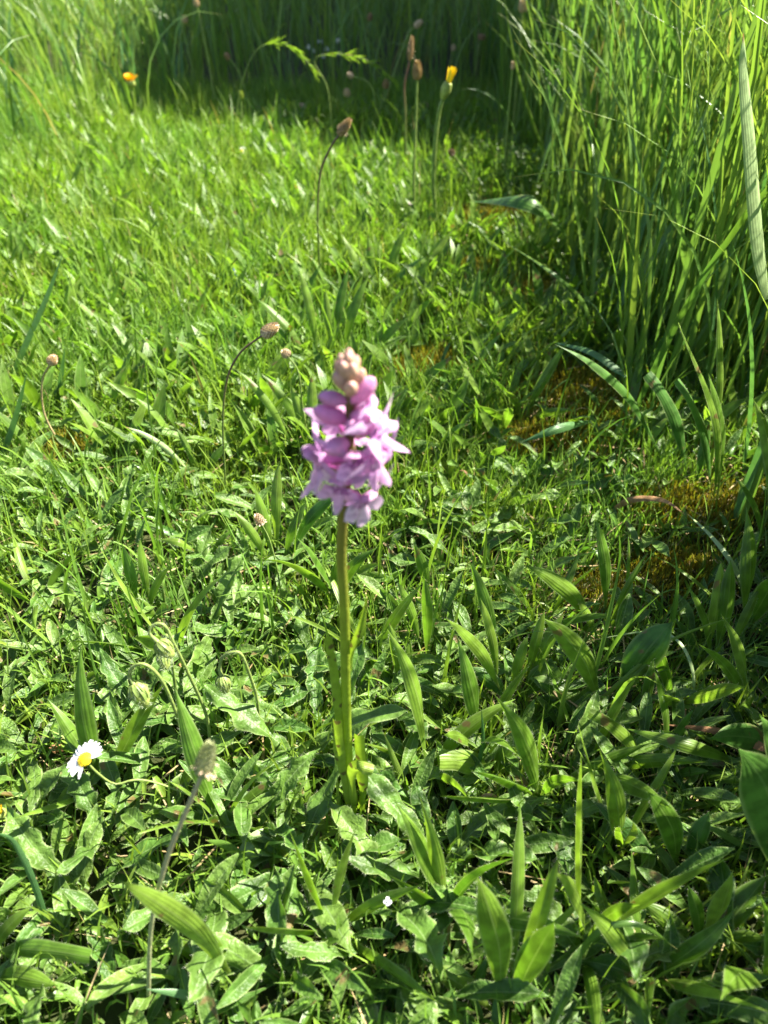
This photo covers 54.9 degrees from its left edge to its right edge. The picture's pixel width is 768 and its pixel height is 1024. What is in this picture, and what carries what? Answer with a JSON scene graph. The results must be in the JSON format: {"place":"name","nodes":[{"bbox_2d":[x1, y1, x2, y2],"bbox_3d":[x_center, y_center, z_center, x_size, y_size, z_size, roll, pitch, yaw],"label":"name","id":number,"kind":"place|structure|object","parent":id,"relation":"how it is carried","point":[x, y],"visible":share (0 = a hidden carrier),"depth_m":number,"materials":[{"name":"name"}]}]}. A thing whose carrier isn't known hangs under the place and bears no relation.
{"place":"outdoors","nodes":[
{"label":"outdoors","id":0,"kind":"place"},
{"bbox_2d":[0,0,287,212],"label":"rough grass","id":1,"kind":"structure","parent":0,"point":[84,69],"depth_m":1.55,"materials":[{"name":"green plant"}]},
{"bbox_2d":[0,0,546,105],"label":"shaded grass","id":2,"kind":"structure","parent":0,"point":[432,8],"depth_m":1.87,"materials":[{"name":"green plant"}]},
{"bbox_2d":[0,0,767,1023],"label":"ground","id":3,"kind":"structure","parent":0,"point":[118,1008],"depth_m":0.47,"materials":[{"name":"green plant"}]},
{"bbox_2d":[0,572,67,700],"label":"hawkbit rosette","id":4,"kind":"object","parent":3,"relation":"on","point":[32,678],"visible":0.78,"depth_m":0.47,"materials":[{"name":"green plant"}]},
{"bbox_2d":[0,754,70,845],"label":"hawkbit rosette","id":5,"kind":"object","parent":3,"relation":"on","point":[48,781],"visible":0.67,"depth_m":0.37,"materials":[{"name":"green plant"}]},
{"bbox_2d":[0,706,74,811],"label":"hawkbit rosette","id":6,"kind":"object","parent":3,"relation":"on","point":[33,767],"visible":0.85,"depth_m":0.40,"materials":[{"name":"green plant"}]},
{"bbox_2d":[0,538,85,628],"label":"ribwort plantain","id":7,"kind":"object","parent":3,"relation":"on","point":[58,570],"visible":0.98,"depth_m":0.48,"materials":[{"name":"green plant"}]},
{"bbox_2d":[0,905,91,991],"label":"ribwort plantain","id":8,"kind":"object","parent":3,"relation":"on","point":[31,977],"visible":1,"depth_m":0.31,"materials":[{"name":"green plant"}]},
{"bbox_2d":[7,548,121,623],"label":"hawkbit rosette","id":9,"kind":"object","parent":3,"relation":"on","point":[47,595],"visible":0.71,"depth_m":0.50,"materials":[{"name":"green plant"}]},
{"bbox_2d":[0,615,135,756],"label":"hawkbit rosette","id":10,"kind":"object","parent":3,"relation":"on","point":[66,624],"visible":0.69,"depth_m":0.43,"materials":[{"name":"green plant"}]},
{"bbox_2d":[0,865,143,1023],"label":"hawkbit rosette","id":11,"kind":"object","parent":3,"relation":"on","point":[31,1008],"visible":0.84,"depth_m":0.32,"materials":[{"name":"green plant"}]},
{"bbox_2d":[8,645,163,820],"bbox_3d":[-0.156,0.116,0.377,0.086,0.077,0.055,-29,48,-30],"label":"ribwort plantain","id":12,"kind":"object","parent":3,"relation":"on","point":[83,730],"visible":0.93,"depth_m":0.38,"materials":[{"name":"green plant"}]},
{"bbox_2d":[16,551,156,671],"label":"hawkbit rosette","id":13,"kind":"object","parent":3,"relation":"on","point":[57,587],"visible":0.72,"depth_m":0.48,"materials":[{"name":"green plant"}]},
{"bbox_2d":[0,0,184,142],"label":"bluish grass","id":14,"kind":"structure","parent":3,"relation":"on","point":[11,64],"depth_m":1.58,"materials":[{"name":"green plant"}]},
{"bbox_2d":[0,803,197,999],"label":"hawkbit rosette","id":15,"kind":"object","parent":3,"relation":"on","point":[38,852],"visible":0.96,"depth_m":0.35,"materials":[{"name":"green plant"}]},
{"bbox_2d":[56,760,168,927],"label":"hawkbit rosette","id":16,"kind":"object","parent":3,"relation":"on","point":[81,799],"visible":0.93,"depth_m":0.37,"materials":[{"name":"green plant"}]},
{"bbox_2d":[51,676,183,840],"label":"hawkbit rosette","id":17,"kind":"object","parent":3,"relation":"on","point":[104,694],"visible":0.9,"depth_m":0.40,"materials":[{"name":"green plant"}]},
{"bbox_2d":[78,459,158,547],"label":"hawkbit rosette","id":18,"kind":"object","parent":3,"relation":"on","point":[147,492],"visible":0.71,"depth_m":0.54,"materials":[{"name":"green plant"}]},
{"bbox_2d":[94,626,185,802],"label":"hawkbit rosette","id":19,"kind":"object","parent":3,"relation":"on","point":[110,670],"visible":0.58,"depth_m":0.42,"materials":[{"name":"green plant"}]},
{"bbox_2d":[116,539,170,625],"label":"ribwort plantain","id":20,"kind":"object","parent":3,"relation":"on","point":[129,570],"visible":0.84,"depth_m":0.48,"materials":[{"name":"green plant"}]},
{"bbox_2d":[69,543,225,651],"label":"ribwort plantain","id":21,"kind":"object","parent":3,"relation":"on","point":[147,641],"visible":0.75,"depth_m":0.43,"materials":[{"name":"green plant"}]},
{"bbox_2d":[127,662,184,758],"bbox_3d":[-0.110,0.111,0.367,0.019,0.100,0.015,0,40,0],"label":"nodding bud","id":22,"kind":"object","parent":3,"relation":"on","point":[138,692],"visible":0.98,"depth_m":0.34,"materials":[{"name":"green plant"}]},
{"bbox_2d":[145,621,210,739],"bbox_3d":[-0.101,0.097,0.373,0.020,0.115,0.013,0,40,0],"label":"nodding bud","id":23,"kind":"object","parent":3,"relation":"on","point":[163,647],"visible":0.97,"depth_m":0.34,"materials":[{"name":"green plant"}]},
{"bbox_2d":[119,880,237,981],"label":"ribwort plantain","id":24,"kind":"object","parent":3,"relation":"on","point":[181,917],"visible":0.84,"depth_m":0.28,"materials":[{"name":"green plant"}]},
{"bbox_2d":[117,730,242,848],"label":"hawkbit rosette","id":25,"kind":"object","parent":3,"relation":"on","point":[228,737],"visible":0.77,"depth_m":0.38,"materials":[{"name":"green plant"}]},
{"bbox_2d":[146,739,218,1009],"bbox_3d":[-0.078,0.146,0.279,0.056,0.159,0.010,-22,45,-24],"label":"plantain seed head","id":26,"kind":"object","parent":3,"relation":"on","point":[204,763],"visible":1,"depth_m":0.25},
{"bbox_2d":[147,522,246,622],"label":"hawkbit rosette","id":27,"kind":"object","parent":3,"relation":"on","point":[204,544],"visible":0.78,"depth_m":0.50,"materials":[{"name":"green plant"}]},
{"bbox_2d":[135,547,263,695],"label":"hawkbit rosette","id":28,"kind":"object","parent":3,"relation":"on","point":[235,564],"visible":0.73,"depth_m":0.46,"materials":[{"name":"green plant"}]},
{"bbox_2d":[137,903,266,1023],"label":"hawkbit rosette","id":29,"kind":"object","parent":3,"relation":"on","point":[175,943],"visible":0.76,"depth_m":0.32,"materials":[{"name":"green plant"}]},
{"bbox_2d":[117,844,304,1006],"bbox_3d":[-0.071,0.181,0.332,0.098,0.053,0.082,15,42,17],"label":"hawkbit rosette","id":30,"kind":"object","parent":3,"relation":"on","point":[137,920],"visible":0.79,"depth_m":0.32,"materials":[{"name":"green plant"}]},
{"bbox_2d":[144,671,298,765],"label":"hawkbit rosette","id":31,"kind":"object","parent":3,"relation":"on","point":[262,687],"visible":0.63,"depth_m":0.42,"materials":[{"name":"green plant"}]},
{"bbox_2d":[138,687,306,833],"bbox_3d":[-0.082,0.138,0.354,0.069,0.067,0.062,14,42,16],"label":"ribwort plantain","id":32,"kind":"object","parent":3,"relation":"on","point":[191,740],"visible":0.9,"depth_m":0.36,"materials":[{"name":"green plant"}]},
{"bbox_2d":[143,659,316,813],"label":"hawkbit rosette","id":33,"kind":"object","parent":3,"relation":"on","point":[294,697],"visible":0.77,"depth_m":0.41,"materials":[{"name":"green plant"}]},
{"bbox_2d":[192,748,319,873],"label":"hawkbit rosette","id":34,"kind":"object","parent":3,"relation":"on","point":[225,773],"visible":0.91,"depth_m":0.36,"materials":[{"name":"green plant"}]},
{"bbox_2d":[236,369,317,453],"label":"ribwort plantain","id":35,"kind":"object","parent":3,"relation":"on","point":[295,409],"visible":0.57,"depth_m":0.61,"materials":[{"name":"green plant"}]},
{"bbox_2d":[236,463,331,565],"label":"ribwort plantain","id":36,"kind":"object","parent":3,"relation":"on","point":[314,513],"visible":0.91,"depth_m":0.51,"materials":[{"name":"green plant"}]},
{"bbox_2d":[211,866,372,1023],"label":"hawkbit rosette","id":37,"kind":"object","parent":3,"relation":"on","point":[239,950],"visible":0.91,"depth_m":0.32,"materials":[{"name":"green plant"}]},
{"bbox_2d":[179,747,408,1005],"bbox_3d":[-0.042,0.167,0.344,0.111,0.035,0.094,-19,44,-21],"label":"hawkbit rosette","id":38,"kind":"object","parent":3,"relation":"on","point":[242,890],"visible":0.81,"depth_m":0.34,"materials":[{"name":"green plant"}]},
{"bbox_2d":[203,683,409,817],"bbox_3d":[-0.041,0.124,0.391,0.100,0.045,0.107,-22,45,-24],"label":"hawkbit rosette","id":39,"kind":"object","parent":3,"relation":"on","point":[246,717],"visible":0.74,"depth_m":0.39,"materials":[{"name":"green plant"}]},
{"bbox_2d":[257,268,367,357],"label":"ribwort plantain","id":40,"kind":"object","parent":3,"relation":"on","point":[338,311],"visible":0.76,"depth_m":0.72,"materials":[{"name":"green plant"}]},
{"bbox_2d":[229,636,399,837],"bbox_3d":[-0.039,0.113,0.406,0.088,0.047,0.104,-18,43,-20],"label":"hawkbit rosette","id":41,"kind":"object","parent":3,"relation":"on","point":[314,653],"visible":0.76,"depth_m":0.42,"materials":[{"name":"green plant"}]},
{"bbox_2d":[260,538,377,600],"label":"ribwort plantain","id":42,"kind":"object","parent":3,"relation":"on","point":[354,564],"visible":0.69,"depth_m":0.48,"materials":[{"name":"green plant"}]},
{"bbox_2d":[280,594,380,688],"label":"hawkbit rosette","id":43,"kind":"object","parent":3,"relation":"on","point":[301,628],"visible":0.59,"depth_m":0.46,"materials":[{"name":"green plant"}]},
{"bbox_2d":[259,347,410,870],"bbox_3d":[-0.029,0.063,0.295,0.073,0.280,0.036,-6,40,-7],"label":"spotted orchid","id":44,"kind":"object","parent":3,"relation":"on","point":[348,416],"visible":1,"depth_m":0.23,"materials":[{"name":"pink plant"}]},
{"bbox_2d":[244,826,443,1005],"bbox_3d":[-0.010,0.172,0.316,0.080,0.061,0.051,8,41,10],"label":"ribwort plantain","id":45,"kind":"object","parent":3,"relation":"on","point":[375,903],"visible":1,"depth_m":0.32,"materials":[{"name":"green plant"}]},
{"bbox_2d":[272,565,428,662],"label":"ribwort plantain","id":46,"kind":"object","parent":3,"relation":"on","point":[399,611],"visible":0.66,"depth_m":0.45,"materials":[{"name":"green plant"}]},
{"bbox_2d":[0,79,725,362],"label":"lawn leaves","id":47,"kind":"object","parent":3,"relation":"on","point":[551,340],"visible":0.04,"depth_m":0.90,"materials":[{"name":"green plant"}]},
{"bbox_2d":[277,879,452,1023],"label":"hawkbit rosette","id":48,"kind":"object","parent":3,"relation":"on","point":[314,951],"visible":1,"depth_m":0.31,"materials":[{"name":"green plant"}]},
{"bbox_2d":[323,646,429,754],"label":"hawkbit rosette","id":49,"kind":"object","parent":3,"relation":"on","point":[408,719],"visible":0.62,"depth_m":0.41,"materials":[{"name":"green plant"}]},
{"bbox_2d":[0,57,767,466],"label":"lawn grass","id":50,"kind":"structure","parent":3,"relation":"on","point":[289,93],"depth_m":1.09,"materials":[{"name":"green plant"}]},
{"bbox_2d":[0,56,767,712],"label":"stray grass","id":51,"kind":"structure","parent":3,"relation":"on","point":[262,608],"depth_m":0.70,"materials":[{"name":"green plant"}]},
{"bbox_2d":[0,318,767,1023],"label":"turf leaves","id":52,"kind":"object","parent":3,"relation":"on","point":[248,1004],"visible":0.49,"depth_m":0.42,"materials":[{"name":"green plant"}]},
{"bbox_2d":[0,312,767,1023],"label":"leaves","id":53,"kind":"object","parent":52,"relation":"on","point":[124,980],"depth_m":0.41,"materials":[{"name":"green plant"}]},
{"bbox_2d":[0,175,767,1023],"bbox_3d":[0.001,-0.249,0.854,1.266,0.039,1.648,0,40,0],"label":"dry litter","id":54,"kind":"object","parent":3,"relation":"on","point":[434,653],"visible":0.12,"depth_m":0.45,"materials":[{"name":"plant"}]},
{"bbox_2d":[312,796,476,1021],"bbox_3d":[0.006,0.169,0.331,0.079,0.056,0.090,-1,40,-1],"label":"hawkbit rosette","id":55,"kind":"object","parent":3,"relation":"on","point":[421,925],"visible":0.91,"depth_m":0.33,"materials":[{"name":"green plant"}]},
{"bbox_2d":[24,196,767,632],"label":"moss","id":56,"kind":"object","parent":3,"relation":"on","point":[690,502],"visible":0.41,"depth_m":0.62,"materials":[{"name":"brown plant"}]},
{"bbox_2d":[397,543,433,653],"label":"ribwort plantain","id":57,"kind":"object","parent":3,"relation":"on","point":[422,563],"visible":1,"depth_m":0.45,"materials":[{"name":"green plant"}]},
{"bbox_2d":[365,629,514,801],"bbox_3d":[0.024,0.109,0.382,0.070,0.088,0.070,17,43,19],"label":"ribwort plantain","id":58,"kind":"object","parent":3,"relation":"on","point":[469,727],"visible":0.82,"depth_m":0.39,"materials":[{"name":"green plant"}]},
{"bbox_2d":[431,66,456,222],"bbox_3d":[0.076,-0.463,0.966,0.026,0.208,0.013,0,40,0],"label":"hawkbit flower","id":59,"kind":"object","parent":3,"relation":"on","point":[446,87],"visible":0.98,"depth_m":0.94,"materials":[{"name":"green plant"}]},
{"bbox_2d":[349,773,552,962],"bbox_3d":[0.032,0.165,0.345,0.100,0.039,0.085,3,40,3],"label":"hawkbit rosette","id":60,"kind":"object","parent":3,"relation":"on","point":[381,790],"visible":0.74,"depth_m":0.35,"materials":[{"name":"green plant"}]},
{"bbox_2d":[381,527,522,579],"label":"hawkbit rosette","id":61,"kind":"object","parent":3,"relation":"on","point":[403,561],"visible":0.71,"depth_m":0.51,"materials":[{"name":"green plant"}]},
{"bbox_2d":[395,637,529,758],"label":"ribwort plantain","id":62,"kind":"object","parent":3,"relation":"on","point":[470,688],"visible":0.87,"depth_m":0.40,"materials":[{"name":"green plant"}]},
{"bbox_2d":[374,921,553,1023],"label":"hawkbit rosette","id":63,"kind":"object","parent":3,"relation":"on","point":[484,990],"visible":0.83,"depth_m":0.30,"materials":[{"name":"green plant"}]},
{"bbox_2d":[439,741,512,801],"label":"broad plantain","id":64,"kind":"object","parent":3,"relation":"on","point":[461,761],"visible":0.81,"depth_m":0.39,"materials":[{"name":"green plant"}]},
{"bbox_2d":[391,798,582,963],"bbox_3d":[0.034,0.166,0.315,0.047,0.076,0.087,-26,47,-28],"label":"ribwort plantain","id":65,"kind":"object","parent":3,"relation":"on","point":[429,855],"visible":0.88,"depth_m":0.33,"materials":[{"name":"green plant"}]},
{"bbox_2d":[432,804,561,1011],"bbox_3d":[0.056,0.161,0.305,0.043,0.096,0.070,27,47,28],"label":"ribwort plantain","id":66,"kind":"object","parent":3,"relation":"on","point":[528,961],"visible":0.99,"depth_m":0.29,"materials":[{"name":"green plant"}]},
{"bbox_2d":[446,560,563,702],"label":"ribwort plantain","id":67,"kind":"object","parent":3,"relation":"on","point":[478,649],"visible":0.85,"depth_m":0.43,"materials":[{"name":"green plant"}]},
{"bbox_2d":[472,464,567,536],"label":"hawkbit rosette","id":68,"kind":"object","parent":3,"relation":"on","point":[518,495],"visible":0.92,"depth_m":0.56,"materials":[{"name":"green plant"}]},
{"bbox_2d":[481,342,573,419],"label":"ribwort plantain","id":69,"kind":"object","parent":3,"relation":"on","point":[547,372],"visible":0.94,"depth_m":0.65,"materials":[{"name":"green plant"}]},
{"bbox_2d":[468,504,596,555],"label":"hawkbit rosette","id":70,"kind":"object","parent":3,"relation":"on","point":[505,526],"visible":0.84,"depth_m":0.53,"materials":[{"name":"green plant"}]},
{"bbox_2d":[466,179,614,238],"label":"ribwort plantain","id":71,"kind":"object","parent":3,"relation":"on","point":[530,204],"visible":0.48,"depth_m":0.85,"materials":[{"name":"green plant"}]},
{"bbox_2d":[442,696,649,803],"bbox_3d":[0.077,0.127,0.367,0.117,0.079,0.052,-27,47,-28],"label":"ribwort plantain","id":72,"kind":"object","parent":3,"relation":"on","point":[529,751],"visible":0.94,"depth_m":0.36,"materials":[{"name":"green plant"}]},
{"bbox_2d":[524,658,571,744],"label":"broad plantain","id":73,"kind":"object","parent":3,"relation":"on","point":[554,668],"visible":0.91,"depth_m":0.43,"materials":[{"name":"green plant"}]},
{"bbox_2d":[490,777,606,913],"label":"hawkbit rosette","id":74,"kind":"object","parent":3,"relation":"on","point":[589,808],"visible":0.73,"depth_m":0.36,"materials":[{"name":"green plant"}]},
{"bbox_2d":[494,551,611,628],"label":"ribwort plantain","id":75,"kind":"object","parent":3,"relation":"on","point":[569,575],"visible":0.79,"depth_m":0.47,"materials":[{"name":"green plant"}]},
{"bbox_2d":[492,690,660,875],"bbox_3d":[0.106,0.138,0.392,0.100,0.042,0.080,-22,45,-24],"label":"hawkbit rosette","id":76,"kind":"object","parent":3,"relation":"on","point":[585,724],"visible":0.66,"depth_m":0.40,"materials":[{"name":"green plant"}]},
{"bbox_2d":[525,523,647,644],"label":"ribwort plantain","id":77,"kind":"object","parent":3,"relation":"on","point":[565,589],"visible":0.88,"depth_m":0.46,"materials":[{"name":"green plant"}]},
{"bbox_2d":[498,819,700,981],"bbox_3d":[0.109,0.175,0.340,0.085,0.046,0.079,29,48,30],"label":"hawkbit rosette","id":78,"kind":"object","parent":3,"relation":"on","point":[635,953],"visible":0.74,"depth_m":0.34,"materials":[{"name":"green plant"}]},
{"bbox_2d":[528,619,672,707],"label":"ribwort plantain","id":79,"kind":"object","parent":3,"relation":"on","point":[648,648],"visible":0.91,"depth_m":0.41,"materials":[{"name":"green plant"}]},
{"bbox_2d":[537,854,685,1023],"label":"hawkbit rosette","id":80,"kind":"object","parent":3,"relation":"on","point":[634,1001],"visible":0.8,"depth_m":0.32,"materials":[{"name":"green plant"}]},
{"bbox_2d":[521,646,704,808],"bbox_3d":[0.103,0.119,0.384,0.066,0.066,0.109,-31,49,-31],"label":"ribwort plantain","id":81,"kind":"object","parent":3,"relation":"on","point":[633,786],"visible":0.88,"depth_m":0.38,"materials":[{"name":"green plant"}]},
{"bbox_2d":[557,345,673,458],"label":"ribwort plantain","id":82,"kind":"object","parent":3,"relation":"on","point":[614,383],"visible":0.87,"depth_m":0.56,"materials":[{"name":"green plant"}]},
{"bbox_2d":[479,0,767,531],"bbox_3d":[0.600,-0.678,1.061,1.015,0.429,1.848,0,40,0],"label":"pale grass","id":83,"kind":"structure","parent":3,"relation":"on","point":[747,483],"depth_m":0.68,"materials":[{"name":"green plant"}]},
{"bbox_2d":[579,728,693,853],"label":"ribwort plantain","id":84,"kind":"object","parent":3,"relation":"on","point":[615,798],"visible":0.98,"depth_m":0.35,"materials":[{"name":"green plant"}]},
{"bbox_2d":[557,759,733,1023],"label":"ribwort plantain","id":85,"kind":"object","parent":3,"relation":"on","point":[638,903],"visible":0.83,"depth_m":0.31,"materials":[{"name":"green plant"}]},
{"bbox_2d":[592,792,711,885],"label":"ribwort plantain","id":86,"kind":"object","parent":3,"relation":"on","point":[669,823],"visible":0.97,"depth_m":0.35,"materials":[{"name":"green plant"}]},
{"bbox_2d":[587,667,739,784],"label":"ribwort plantain","id":87,"kind":"object","parent":3,"relation":"on","point":[621,734],"visible":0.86,"depth_m":0.38,"materials":[{"name":"green plant"}]},
{"bbox_2d":[580,847,767,1017],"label":"ribwort plantain","id":88,"kind":"object","parent":3,"relation":"on","point":[698,945],"visible":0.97,"depth_m":0.31,"materials":[{"name":"green plant"}]},
{"bbox_2d":[581,914,767,1023],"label":"hawkbit rosette","id":89,"kind":"object","parent":3,"relation":"on","point":[599,965],"visible":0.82,"depth_m":0.32,"materials":[{"name":"green plant"}]},
{"bbox_2d":[643,299,746,503],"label":"ribwort plantain","id":90,"kind":"object","parent":3,"relation":"on","point":[713,398],"visible":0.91,"depth_m":0.56,"materials":[{"name":"green plant"}]},
{"bbox_2d":[647,620,752,706],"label":"ribwort plantain","id":91,"kind":"object","parent":3,"relation":"on","point":[712,693],"visible":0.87,"depth_m":0.40,"materials":[{"name":"green plant"}]},
{"bbox_2d":[646,870,767,953],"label":"ribwort plantain","id":92,"kind":"object","parent":3,"relation":"on","point":[722,897],"visible":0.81,"depth_m":0.33,"materials":[{"name":"green plant"}]},
{"bbox_2d":[653,507,767,634],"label":"ribwort plantain","id":93,"kind":"object","parent":3,"relation":"on","point":[748,558],"visible":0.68,"depth_m":0.47,"materials":[{"name":"green plant"}]},
{"bbox_2d":[662,841,767,1023],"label":"hawkbit rosette","id":94,"kind":"object","parent":3,"relation":"on","point":[683,1006],"visible":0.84,"depth_m":0.33,"materials":[{"name":"green plant"}]},
{"bbox_2d":[675,560,758,659],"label":"ribwort plantain","id":95,"kind":"object","parent":3,"relation":"on","point":[722,602],"visible":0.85,"depth_m":0.44,"materials":[{"name":"green plant"}]},
{"bbox_2d":[699,615,767,713],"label":"ribwort plantain","id":96,"kind":"object","parent":3,"relation":"on","point":[729,669],"visible":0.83,"depth_m":0.41,"materials":[{"name":"green plant"}]},
{"bbox_2d":[709,714,767,861],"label":"dock","id":97,"kind":"object","parent":3,"relation":"on","point":[743,738],"visible":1,"depth_m":0.32,"materials":[{"name":"green plant"}]},
{"bbox_2d":[721,896,767,999],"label":"ribwort plantain","id":98,"kind":"object","parent":3,"relation":"on","point":[736,979],"visible":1,"depth_m":0.28,"materials":[{"name":"green plant"}]},
{"bbox_2d":[735,398,767,546],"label":"ribwort plantain","id":99,"kind":"object","parent":3,"relation":"on","point":[762,427],"visible":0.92,"depth_m":0.50,"materials":[{"name":"green plant"}]},
{"bbox_2d":[739,33,767,300],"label":"grass blade","id":100,"kind":"object","parent":3,"relation":"on","point":[752,193],"depth_m":0.46,"materials":[{"name":"green plant"}]},
{"bbox_2d":[456,0,767,546],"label":"tall grass","id":101,"kind":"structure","parent":0,"point":[733,232],"depth_m":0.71,"materials":[{"name":"green plant"}]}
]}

